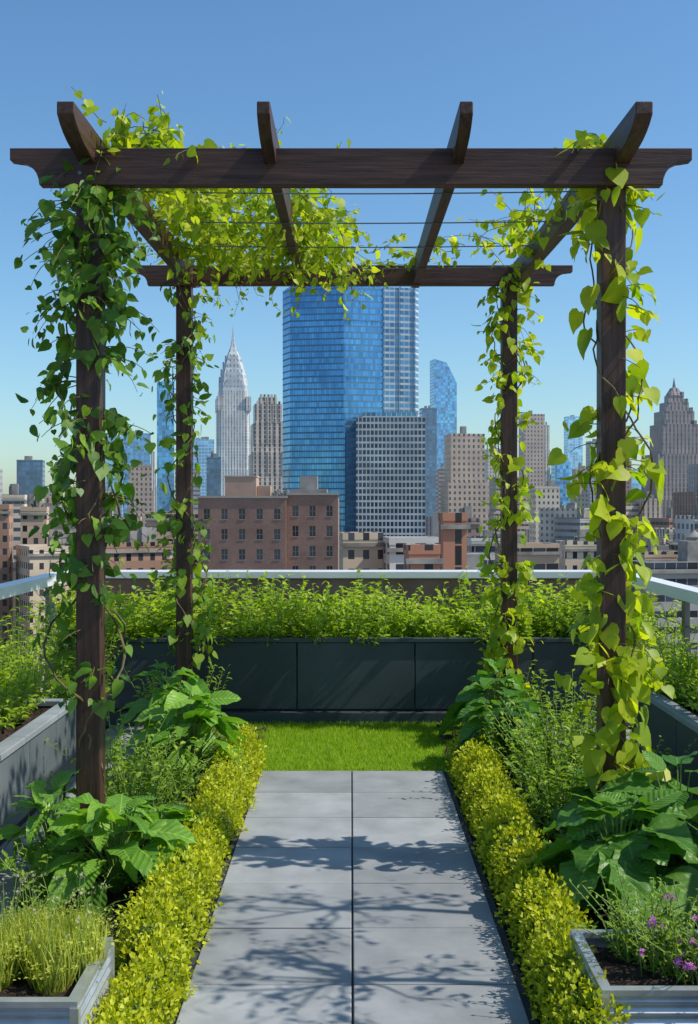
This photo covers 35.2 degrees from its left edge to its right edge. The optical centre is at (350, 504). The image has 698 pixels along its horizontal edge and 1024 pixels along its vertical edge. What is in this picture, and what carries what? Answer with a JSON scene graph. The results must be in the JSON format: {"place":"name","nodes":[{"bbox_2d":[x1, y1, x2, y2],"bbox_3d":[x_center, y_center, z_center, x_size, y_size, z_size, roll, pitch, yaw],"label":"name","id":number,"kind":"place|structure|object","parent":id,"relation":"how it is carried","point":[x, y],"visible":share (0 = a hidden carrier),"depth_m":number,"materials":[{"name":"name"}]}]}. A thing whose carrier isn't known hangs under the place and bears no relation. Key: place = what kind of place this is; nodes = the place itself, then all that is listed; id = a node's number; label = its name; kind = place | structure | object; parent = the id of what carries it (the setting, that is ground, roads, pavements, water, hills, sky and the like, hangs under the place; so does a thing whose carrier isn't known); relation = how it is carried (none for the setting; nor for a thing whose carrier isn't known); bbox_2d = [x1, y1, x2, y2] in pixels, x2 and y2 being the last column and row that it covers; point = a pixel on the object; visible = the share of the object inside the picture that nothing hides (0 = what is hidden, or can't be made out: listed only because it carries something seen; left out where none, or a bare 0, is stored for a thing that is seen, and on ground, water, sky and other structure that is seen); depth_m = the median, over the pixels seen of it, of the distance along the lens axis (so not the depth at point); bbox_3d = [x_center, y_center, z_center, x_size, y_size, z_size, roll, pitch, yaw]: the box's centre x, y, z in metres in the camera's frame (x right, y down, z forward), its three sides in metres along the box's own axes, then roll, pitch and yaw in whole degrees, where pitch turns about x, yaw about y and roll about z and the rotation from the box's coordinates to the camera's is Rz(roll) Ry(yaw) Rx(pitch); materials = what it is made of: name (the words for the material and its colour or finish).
{"place":"outdoors","nodes":[
{"label":"outdoors","id":0,"kind":"place"},
{"bbox_2d":[0,469,2,503],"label":"office building","id":1,"kind":"structure","parent":0,"point":[1,470],"depth_m":617.95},
{"bbox_2d":[0,504,12,674],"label":"office building","id":2,"kind":"structure","parent":0,"point":[6,545],"depth_m":300.68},
{"bbox_2d":[1,484,26,560],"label":"office building","id":3,"kind":"structure","parent":0,"point":[15,499],"depth_m":420.22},
{"bbox_2d":[13,561,15,661],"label":"city building","id":4,"kind":"structure","parent":0,"point":[14,578],"depth_m":355.37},
{"bbox_2d":[19,494,48,543],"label":"office building","id":5,"kind":"structure","parent":0,"point":[30,520],"depth_m":330.05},
{"bbox_2d":[28,489,51,506],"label":"office building","id":6,"kind":"structure","parent":0,"point":[47,499],"depth_m":521.71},
{"bbox_2d":[16,531,75,697],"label":"city building","id":7,"kind":"structure","parent":0,"point":[32,560],"depth_m":292.89,"materials":[{"name":"concrete"}]},
{"bbox_2d":[49,511,75,535],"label":"office building","id":8,"kind":"structure","parent":0,"point":[59,528],"depth_m":419.80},
{"bbox_2d":[0,870,163,994],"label":"ornamental grass","id":9,"kind":"object","parent":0,"point":[40,952],"depth_m":3.19,"materials":[{"name":"green plant"}]},
{"bbox_2d":[105,486,112,516],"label":"office building","id":10,"kind":"structure","parent":0,"point":[108,491],"depth_m":901.12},
{"bbox_2d":[106,436,122,516],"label":"office building","id":11,"kind":"structure","parent":0,"point":[112,463],"depth_m":1100.00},
{"bbox_2d":[105,504,141,540],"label":"office building","id":12,"kind":"structure","parent":0,"point":[129,508],"depth_m":382.81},
{"bbox_2d":[121,430,150,516],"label":"office building","id":13,"kind":"structure","parent":0,"point":[135,453],"depth_m":1250.10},
{"bbox_2d":[105,527,173,569],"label":"city building","id":14,"kind":"structure","parent":0,"point":[141,558],"depth_m":268.90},
{"bbox_2d":[127,460,153,527],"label":"office building","id":15,"kind":"structure","parent":0,"point":[144,492],"depth_m":802.34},
{"bbox_2d":[151,451,156,510],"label":"office building","id":16,"kind":"structure","parent":0,"point":[154,487],"depth_m":1502.44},
{"bbox_2d":[157,379,173,510],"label":"office building","id":17,"kind":"structure","parent":0,"point":[164,456],"depth_m":999.78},
{"bbox_2d":[175,469,199,510],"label":"office building","id":18,"kind":"structure","parent":0,"point":[196,491],"depth_m":901.10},
{"bbox_2d":[193,437,213,495],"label":"office building","id":19,"kind":"structure","parent":0,"point":[205,446],"depth_m":1300.50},
{"bbox_2d":[206,451,220,495],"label":"office building","id":20,"kind":"structure","parent":0,"point":[213,474],"depth_m":850.13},
{"bbox_2d":[248,394,282,492],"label":"setback skyscraper","id":21,"kind":"structure","parent":0,"point":[265,460],"depth_m":985.29,"materials":[{"name":"stone"}]},
{"bbox_2d":[197,475,338,569],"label":"brick building","id":22,"kind":"structure","parent":0,"point":[254,525],"depth_m":180.28,"materials":[{"name":"brown brick"}]},
{"bbox_2d":[0,726,697,917],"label":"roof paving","id":23,"kind":"structure","parent":0,"point":[9,886],"depth_m":5.23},
{"bbox_2d":[0,0,697,497],"label":"sky","id":24,"kind":"structure","parent":0,"point":[368,73],"materials":[{"name":"blue"}]},
{"bbox_2d":[339,532,383,569],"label":"office building","id":25,"kind":"structure","parent":0,"point":[361,550],"depth_m":205.02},
{"bbox_2d":[383,536,438,569],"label":"office building","id":26,"kind":"structure","parent":0,"point":[393,556],"depth_m":199.71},
{"bbox_2d":[403,544,443,569],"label":"office building","id":27,"kind":"structure","parent":0,"point":[421,556],"depth_m":149.96,"materials":[{"name":"brick"}]},
{"bbox_2d":[419,406,436,515],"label":"office building","id":28,"kind":"structure","parent":0,"point":[429,413],"depth_m":1050.23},
{"bbox_2d":[425,516,432,535],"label":"city building","id":29,"kind":"structure","parent":0,"point":[428,525],"depth_m":955.90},
{"bbox_2d":[432,512,440,536],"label":"city building","id":30,"kind":"structure","parent":0,"point":[435,525],"depth_m":857.14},
{"bbox_2d":[436,463,443,511],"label":"office building","id":31,"kind":"structure","parent":0,"point":[439,476],"depth_m":899.83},
{"bbox_2d":[430,359,456,468],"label":"office building","id":32,"kind":"structure","parent":0,"point":[443,391],"depth_m":1399.95,"materials":[{"name":"glass"}]},
{"bbox_2d":[438,513,470,569],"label":"office building","id":33,"kind":"structure","parent":0,"point":[453,527],"depth_m":175.01,"materials":[{"name":"brick"}]},
{"bbox_2d":[441,426,488,535],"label":"office building","id":34,"kind":"structure","parent":0,"point":[464,483],"depth_m":701.46,"materials":[{"name":"concrete"}]},
{"bbox_2d":[467,553,498,569],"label":"city building","id":35,"kind":"structure","parent":0,"point":[473,560],"depth_m":254.58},
{"bbox_2d":[485,445,499,481],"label":"office building","id":36,"kind":"structure","parent":0,"point":[488,467],"depth_m":1100.83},
{"bbox_2d":[489,477,528,535],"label":"office building","id":37,"kind":"structure","parent":0,"point":[493,511],"depth_m":801.87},
{"bbox_2d":[525,529,528,541],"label":"city building","id":38,"kind":"structure","parent":0,"point":[527,533],"depth_m":686.92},
{"bbox_2d":[494,534,561,569],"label":"office building","id":39,"kind":"structure","parent":0,"point":[543,555],"depth_m":260.42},
{"bbox_2d":[519,411,544,511],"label":"office building","id":40,"kind":"structure","parent":0,"point":[532,437],"depth_m":1000.42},
{"bbox_2d":[529,481,559,541],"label":"office building","id":41,"kind":"structure","parent":0,"point":[550,491],"depth_m":650.55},
{"bbox_2d":[545,422,550,485],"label":"office building","id":42,"kind":"structure","parent":0,"point":[547,453],"depth_m":1100.60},
{"bbox_2d":[551,462,570,507],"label":"office building","id":43,"kind":"structure","parent":0,"point":[561,470],"depth_m":1100.33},
{"bbox_2d":[564,415,582,482],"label":"office building","id":44,"kind":"structure","parent":0,"point":[575,457],"depth_m":1500.34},
{"bbox_2d":[554,530,596,569],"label":"office building","id":45,"kind":"structure","parent":0,"point":[575,553],"depth_m":279.93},
{"bbox_2d":[570,463,589,507],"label":"office building","id":46,"kind":"structure","parent":0,"point":[584,496],"depth_m":901.63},
{"bbox_2d":[586,439,596,504],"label":"office building","id":47,"kind":"structure","parent":0,"point":[588,459],"depth_m":1200.38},
{"bbox_2d":[595,461,631,502],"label":"office building","id":48,"kind":"structure","parent":0,"point":[628,485],"depth_m":951.79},
{"bbox_2d":[626,503,638,529],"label":"office building","id":49,"kind":"structure","parent":0,"point":[631,509],"depth_m":702.29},
{"bbox_2d":[631,468,640,489],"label":"office building","id":50,"kind":"structure","parent":0,"point":[635,484],"depth_m":1198.70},
{"bbox_2d":[636,491,661,536],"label":"office building","id":51,"kind":"structure","parent":0,"point":[651,509],"depth_m":700.30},
{"bbox_2d":[640,528,673,540],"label":"city building","id":52,"kind":"structure","parent":0,"point":[662,532],"depth_m":476.18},
{"bbox_2d":[649,508,672,527],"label":"office building","id":53,"kind":"structure","parent":0,"point":[667,522],"depth_m":563.96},
{"bbox_2d":[631,380,697,517],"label":"stepped skyscraper","id":54,"kind":"structure","parent":0,"point":[674,434],"depth_m":887.91,"materials":[{"name":"stone"}]},
{"bbox_2d":[669,529,697,551],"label":"office building","id":55,"kind":"structure","parent":0,"point":[673,546],"depth_m":333.90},
{"bbox_2d":[688,464,697,491],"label":"office building","id":56,"kind":"structure","parent":0,"point":[692,474],"depth_m":811.60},
{"label":"city ground","id":57,"kind":"structure","parent":0,"visible":0},
{"bbox_2d":[16,456,44,502],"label":"office building","id":58,"kind":"structure","parent":57,"relation":"on","point":[30,473],"depth_m":900.21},
{"bbox_2d":[40,499,59,516],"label":"city building","id":59,"kind":"structure","parent":57,"relation":"on","point":[49,505],"depth_m":450.73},
{"bbox_2d":[144,503,197,548],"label":"office building","id":60,"kind":"structure","parent":57,"relation":"on","point":[151,521],"depth_m":329.81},
{"bbox_2d":[168,555,197,569],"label":"city building","id":61,"kind":"structure","parent":57,"relation":"on","point":[171,556],"depth_m":248.08,"materials":[{"name":"brick"}]},
{"bbox_2d":[215,330,250,495],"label":"art deco skyscraper","id":62,"kind":"structure","parent":57,"relation":"on","point":[232,405],"depth_m":1331.45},
{"bbox_2d":[282,286,424,535],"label":"glass skyscraper","id":63,"kind":"structure","parent":57,"relation":"on","point":[353,434],"depth_m":696.04,"materials":[{"name":"glass"}]},
{"bbox_2d":[460,506,480,535],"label":"office building","id":64,"kind":"structure","parent":57,"relation":"on","point":[474,522],"depth_m":400.48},
{"bbox_2d":[467,530,499,564],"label":"office building","id":65,"kind":"structure","parent":57,"relation":"on","point":[475,544],"depth_m":299.93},
{"bbox_2d":[539,503,589,542],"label":"city building","id":66,"kind":"structure","parent":57,"relation":"on","point":[547,525],"depth_m":597.48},
{"bbox_2d":[554,509,589,539],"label":"city building","id":67,"kind":"structure","parent":57,"relation":"on","point":[567,528],"depth_m":584.20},
{"bbox_2d":[631,526,666,550],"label":"city building","id":68,"kind":"structure","parent":57,"relation":"on","point":[662,541],"depth_m":401.56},
{"bbox_2d":[633,538,677,561],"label":"office building","id":69,"kind":"structure","parent":57,"relation":"on","point":[649,555],"depth_m":260.07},
{"bbox_2d":[657,545,668,550],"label":"city building","id":70,"kind":"structure","parent":57,"relation":"on","point":[662,547],"depth_m":398.24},
{"bbox_2d":[630,530,697,654],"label":"city building","id":71,"kind":"structure","parent":57,"relation":"on","point":[683,570],"depth_m":246.19,"materials":[{"name":"concrete"}]},
{"bbox_2d":[672,483,697,527],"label":"city building","id":72,"kind":"structure","parent":57,"relation":"on","point":[684,503],"depth_m":525.72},
{"bbox_2d":[674,502,697,542],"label":"city building","id":73,"kind":"structure","parent":57,"relation":"on","point":[684,524],"depth_m":412.94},
{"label":"terrace building","id":74,"kind":"object","parent":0,"visible":0},
{"bbox_2d":[105,727,629,739],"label":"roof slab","id":75,"kind":"structure","parent":74,"relation":"on","point":[627,730],"depth_m":7.90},
{"bbox_2d":[0,571,67,698],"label":"terrace railing","id":76,"kind":"object","parent":75,"relation":"on","point":[21,586],"visible":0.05,"depth_m":7.58,"materials":[{"name":"white metal"}]},
{"bbox_2d":[0,699,75,845],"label":"side planter box","id":77,"kind":"object","parent":75,"relation":"on","point":[29,754],"visible":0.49,"depth_m":5.65,"materials":[{"name":"stone"}]},
{"bbox_2d":[0,708,49,741],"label":"planter soil","id":78,"kind":"structure","parent":77,"relation":"in","point":[5,733],"depth_m":6.03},
{"bbox_2d":[0,597,129,728],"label":"planter shrubs","id":79,"kind":"object","parent":78,"relation":"on","point":[13,682],"visible":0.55,"depth_m":6.53,"materials":[{"name":"green plant"}]},
{"bbox_2d":[25,723,266,1022],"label":"garden bed soil","id":80,"kind":"structure","parent":75,"relation":"on","point":[112,897],"depth_m":4.42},
{"bbox_2d":[0,768,94,905],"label":"hosta plant","id":81,"kind":"object","parent":80,"relation":"on","point":[42,800],"visible":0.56,"depth_m":4.61,"materials":[{"name":"green plant"}]},
{"bbox_2d":[0,937,114,1023],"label":"metal planter","id":82,"kind":"object","parent":80,"relation":"on","point":[22,1001],"visible":0.48,"depth_m":3.03,"materials":[{"name":"metal"}]},
{"bbox_2d":[14,157,162,856],"bbox_3d":[-1.129,0.035,4.804,0.648,3.096,0.638,0,0,-26],"label":"climbing vine","id":83,"kind":"object","parent":80,"relation":"on","point":[116,244],"visible":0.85,"depth_m":4.73,"materials":[{"name":"green plant"}]},
{"bbox_2d":[0,726,226,944],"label":"ground cover","id":84,"kind":"object","parent":80,"relation":"on","point":[131,882],"visible":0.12,"depth_m":4.38,"materials":[{"name":"green plant"}]},
{"bbox_2d":[0,661,231,906],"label":"garden shrub","id":85,"kind":"object","parent":80,"relation":"on","point":[119,781],"visible":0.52,"depth_m":5.43,"materials":[{"name":"green plant"}]},
{"bbox_2d":[38,793,195,917],"bbox_3d":[-0.931,1.395,4.464,0.626,0.461,0.660,0,0,0],"label":"hosta plant","id":86,"kind":"object","parent":80,"relation":"on","point":[103,824],"visible":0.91,"depth_m":4.34,"materials":[{"name":"green plant"}]},
{"bbox_2d":[121,795,201,845],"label":"hosta plant","id":87,"kind":"object","parent":80,"relation":"on","point":[172,811],"visible":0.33,"depth_m":4.85,"materials":[{"name":"green plant"}]},
{"bbox_2d":[116,663,226,763],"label":"hosta plant","id":88,"kind":"object","parent":80,"relation":"on","point":[140,705],"visible":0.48,"depth_m":6.84,"materials":[{"name":"green plant"}]},
{"bbox_2d":[86,723,267,1023],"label":"golden hedge","id":89,"kind":"object","parent":80,"relation":"on","point":[152,976],"visible":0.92,"depth_m":3.93,"materials":[{"name":"yellow plant"}]},
{"bbox_2d":[151,286,218,676],"bbox_3d":[-1.164,-0.014,7.693,0.477,3.196,0.460,0,0,0],"label":"climbing vine","id":90,"kind":"object","parent":80,"relation":"on","point":[199,595],"visible":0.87,"depth_m":7.63,"materials":[{"name":"green plant"}]},
{"bbox_2d":[125,680,247,785],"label":"hosta plant","id":91,"kind":"object","parent":80,"relation":"on","point":[200,718],"visible":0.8,"depth_m":6.29,"materials":[{"name":"green plant"}]},
{"bbox_2d":[0,736,697,933],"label":"soil","id":92,"kind":"structure","parent":75,"relation":"on","point":[27,892],"depth_m":4.26,"materials":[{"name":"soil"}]},
{"bbox_2d":[48,625,652,726],"bbox_3d":[0.000,1.284,8.470,4.400,0.632,1.060,0,0,0],"label":"long planter box","id":93,"kind":"object","parent":75,"relation":"on","point":[344,679],"visible":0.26,"depth_m":8.00,"materials":[{"name":"metal"}]},
{"bbox_2d":[114,631,564,651],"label":"planter soil","id":94,"kind":"structure","parent":93,"relation":"in","point":[326,636],"depth_m":8.52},
{"bbox_2d":[23,566,681,647],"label":"planter shrubs","id":95,"kind":"object","parent":94,"relation":"on","point":[391,621],"visible":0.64,"depth_m":8.21,"materials":[{"name":"green plant"}]},
{"bbox_2d":[10,101,691,859],"bbox_3d":[0.000,-0.037,6.195,3.060,3.293,3.730,0,0,0],"label":"pergola","id":96,"kind":"object","parent":75,"relation":"on","point":[280,173],"visible":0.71,"depth_m":4.75,"materials":[{"name":"brown wood"}]},
{"bbox_2d":[65,87,443,331],"bbox_3d":[-0.821,-1.655,6.420,2.061,1.249,3.577,0,0,21],"label":"canopy vine","id":97,"kind":"object","parent":96,"relation":"attached to","point":[189,206],"visible":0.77,"depth_m":6.28,"materials":[{"name":"green plant"}]},
{"bbox_2d":[407,130,638,290],"bbox_3d":[0.951,-1.526,6.104,0.830,0.675,2.910,0,0,-11],"label":"canopy vine","id":98,"kind":"object","parent":96,"relation":"attached to","point":[584,138],"visible":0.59,"depth_m":6.20,"materials":[{"name":"green plant"}]},
{"bbox_2d":[105,570,596,624],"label":"parapet wall","id":99,"kind":"structure","parent":75,"relation":"on","point":[410,582],"depth_m":9.16,"materials":[{"name":"concrete"}]},
{"bbox_2d":[176,771,529,1023],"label":"paved path","id":100,"kind":"structure","parent":75,"relation":"on","point":[428,948],"depth_m":4.19,"materials":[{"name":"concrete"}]},
{"bbox_2d":[168,772,537,1023],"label":"path bedding","id":101,"kind":"object","parent":75,"relation":"on","point":[510,957],"visible":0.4,"depth_m":4.28,"materials":[{"name":"concrete"}]},
{"bbox_2d":[199,720,509,771],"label":"grass lawn","id":102,"kind":"structure","parent":75,"relation":"on","point":[351,747],"depth_m":7.14,"materials":[{"name":"plant"}]},
{"bbox_2d":[435,724,689,1023],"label":"garden bed soil","id":103,"kind":"structure","parent":75,"relation":"on","point":[594,916],"depth_m":4.30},
{"bbox_2d":[438,658,545,736],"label":"hosta plant","id":104,"kind":"object","parent":103,"relation":"on","point":[468,694],"visible":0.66,"depth_m":7.31,"materials":[{"name":"green plant"}]},
{"bbox_2d":[454,690,548,769],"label":"hosta plant","id":105,"kind":"object","parent":103,"relation":"on","point":[473,708],"visible":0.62,"depth_m":6.54,"materials":[{"name":"green plant"}]},
{"bbox_2d":[472,277,547,701],"bbox_3d":[1.108,-0.033,7.681,0.539,3.233,0.545,0,0,0],"label":"climbing vine","id":106,"kind":"object","parent":103,"relation":"on","point":[503,634],"visible":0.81,"depth_m":7.64,"materials":[{"name":"green plant"}]},
{"bbox_2d":[444,730,631,1023],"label":"golden hedge","id":107,"kind":"object","parent":103,"relation":"on","point":[544,912],"visible":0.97,"depth_m":4.05,"materials":[{"name":"yellow plant"}]},
{"bbox_2d":[456,659,696,827],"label":"garden shrub","id":108,"kind":"object","parent":103,"relation":"on","point":[569,757],"visible":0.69,"depth_m":5.82,"materials":[{"name":"green plant"}]},
{"bbox_2d":[481,721,691,928],"bbox_3d":[1.030,1.500,5.547,0.813,0.166,4.197,0,0,0],"label":"ground cover","id":109,"kind":"object","parent":103,"relation":"on","point":[541,820],"visible":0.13,"depth_m":5.33,"materials":[{"name":"green plant"}]},
{"bbox_2d":[546,769,637,843],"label":"squash plant","id":110,"kind":"object","parent":103,"relation":"on","point":[584,791],"visible":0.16,"depth_m":4.90,"materials":[{"name":"green plant"}]},
{"bbox_2d":[520,789,697,928],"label":"squash plant","id":111,"kind":"object","parent":103,"relation":"on","point":[654,816],"visible":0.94,"depth_m":4.11,"materials":[{"name":"green plant"}]},
{"bbox_2d":[547,147,675,797],"bbox_3d":[1.154,0.027,4.804,0.543,3.114,0.518,0,0,21],"label":"climbing vine","id":112,"kind":"object","parent":103,"relation":"on","point":[630,664],"visible":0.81,"depth_m":4.74,"materials":[{"name":"green plant"}]},
{"bbox_2d":[569,929,697,1023],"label":"metal planter","id":113,"kind":"object","parent":103,"relation":"on","point":[649,998],"visible":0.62,"depth_m":3.06,"materials":[{"name":"metal"}]},
{"bbox_2d":[569,864,697,985],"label":"purple flowering plant","id":114,"kind":"object","parent":113,"relation":"on","point":[675,962],"visible":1,"depth_m":3.28,"materials":[{"name":"green plant"}]},
{"bbox_2d":[596,750,697,876],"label":"squash plant","id":115,"kind":"object","parent":103,"relation":"on","point":[633,782],"visible":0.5,"depth_m":4.54,"materials":[{"name":"green plant"}]},
{"bbox_2d":[630,689,697,825],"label":"side planter box","id":116,"kind":"object","parent":75,"relation":"on","point":[674,725],"visible":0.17,"depth_m":5.80,"materials":[{"name":"stone"}]},
{"bbox_2d":[661,692,697,713],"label":"planter soil","id":117,"kind":"structure","parent":116,"relation":"in","point":[688,708],"depth_m":6.11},
{"bbox_2d":[585,601,697,715],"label":"planter shrubs","id":118,"kind":"object","parent":117,"relation":"on","point":[681,676],"visible":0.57,"depth_m":6.28,"materials":[{"name":"green plant"}]},
{"bbox_2d":[631,573,697,656],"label":"terrace railing","id":119,"kind":"object","parent":75,"relation":"on","point":[687,595],"visible":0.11,"depth_m":6.91,"materials":[{"name":"white metal"}]}
]}

